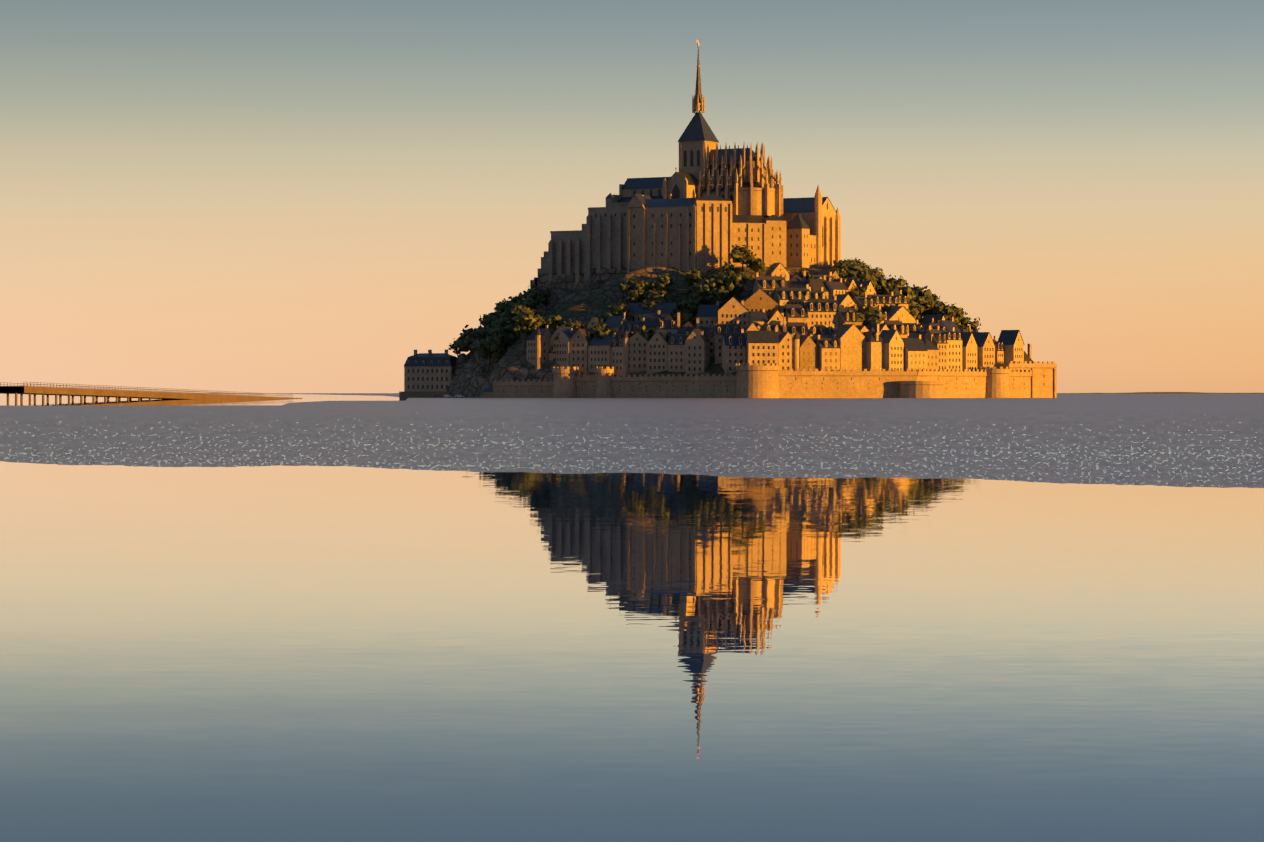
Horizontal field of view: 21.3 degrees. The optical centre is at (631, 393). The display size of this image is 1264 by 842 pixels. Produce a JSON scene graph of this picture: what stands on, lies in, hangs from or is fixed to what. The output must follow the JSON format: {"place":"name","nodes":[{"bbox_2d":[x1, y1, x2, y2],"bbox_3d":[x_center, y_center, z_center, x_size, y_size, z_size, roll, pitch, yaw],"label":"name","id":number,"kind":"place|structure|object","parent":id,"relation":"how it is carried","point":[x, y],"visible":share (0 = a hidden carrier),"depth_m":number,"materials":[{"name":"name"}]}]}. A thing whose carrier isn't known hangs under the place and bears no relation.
{"place":"outdoors","nodes":[
{"label":"outdoors","id":0,"kind":"place"},
{"bbox_2d":[0,394,406,405],"bbox_3d":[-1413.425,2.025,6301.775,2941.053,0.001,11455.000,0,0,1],"label":"river water","id":1,"kind":"structure","parent":0,"point":[64,401],"depth_m":918.01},
{"bbox_2d":[0,382,301,399],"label":"causeway bridge","id":2,"kind":"structure","parent":1,"relation":"in","point":[94,393],"depth_m":1020.80,"materials":[{"name":"brown metal"}]},
{"bbox_2d":[0,461,1263,841],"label":"pool water","id":3,"kind":"structure","parent":0,"point":[278,653],"depth_m":25.64,"materials":[{"name":"blue liquid"}]},
{"bbox_2d":[0,393,1263,487],"bbox_3d":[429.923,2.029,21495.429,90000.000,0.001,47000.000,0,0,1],"label":"sand ground","id":4,"kind":"structure","parent":0,"point":[1195,440],"depth_m":157.06,"materials":[{"name":"grey sand"}]},
{"bbox_2d":[399,350,456,397],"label":"fanils barracks","id":5,"kind":"structure","parent":4,"relation":"on","point":[429,374],"depth_m":1480.02,"materials":[{"name":"stone"}]},
{"bbox_2d":[441,266,920,397],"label":"island rock","id":6,"kind":"object","parent":4,"relation":"on","point":[585,303],"visible":0.23,"depth_m":1446.88,"materials":[{"name":"brown stone"}]},
{"bbox_2d":[530,267,626,306],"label":"cliff rock","id":7,"kind":"object","parent":6,"relation":"attached to","point":[559,286],"visible":0.04,"depth_m":1494.39,"materials":[{"name":"brown stone"}]},
{"bbox_2d":[538,47,840,320],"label":"abbey","id":8,"kind":"structure","parent":6,"relation":"on","point":[707,206],"depth_m":1480.45,"materials":[{"name":"stone"}]},
{"bbox_2d":[448,242,980,366],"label":"trees","id":9,"kind":"object","parent":6,"relation":"on","point":[522,313],"visible":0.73,"depth_m":1441.69,"materials":[{"name":"green plant"}]},
{"bbox_2d":[526,262,1023,376],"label":"village houses","id":10,"kind":"structure","parent":6,"relation":"on","point":[784,321],"depth_m":1399.04,"materials":[{"name":"stone"}]},
{"bbox_2d":[483,344,1056,397],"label":"ramparts","id":11,"kind":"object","parent":4,"relation":"on","point":[1029,377],"visible":0.98,"depth_m":1381.95,"materials":[{"name":"stone"}]},
{"bbox_2d":[1057,392,1263,393],"bbox_3d":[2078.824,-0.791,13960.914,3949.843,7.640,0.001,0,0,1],"label":"shore land","id":12,"kind":"structure","parent":4,"relation":"on","point":[1162,393],"depth_m":13958.24,"materials":[{"name":"grey"}]},
{"bbox_2d":[0,0,1263,392],"label":"sky","id":13,"kind":"structure","parent":0,"point":[237,196],"materials":[{"name":"orange"}]}
]}

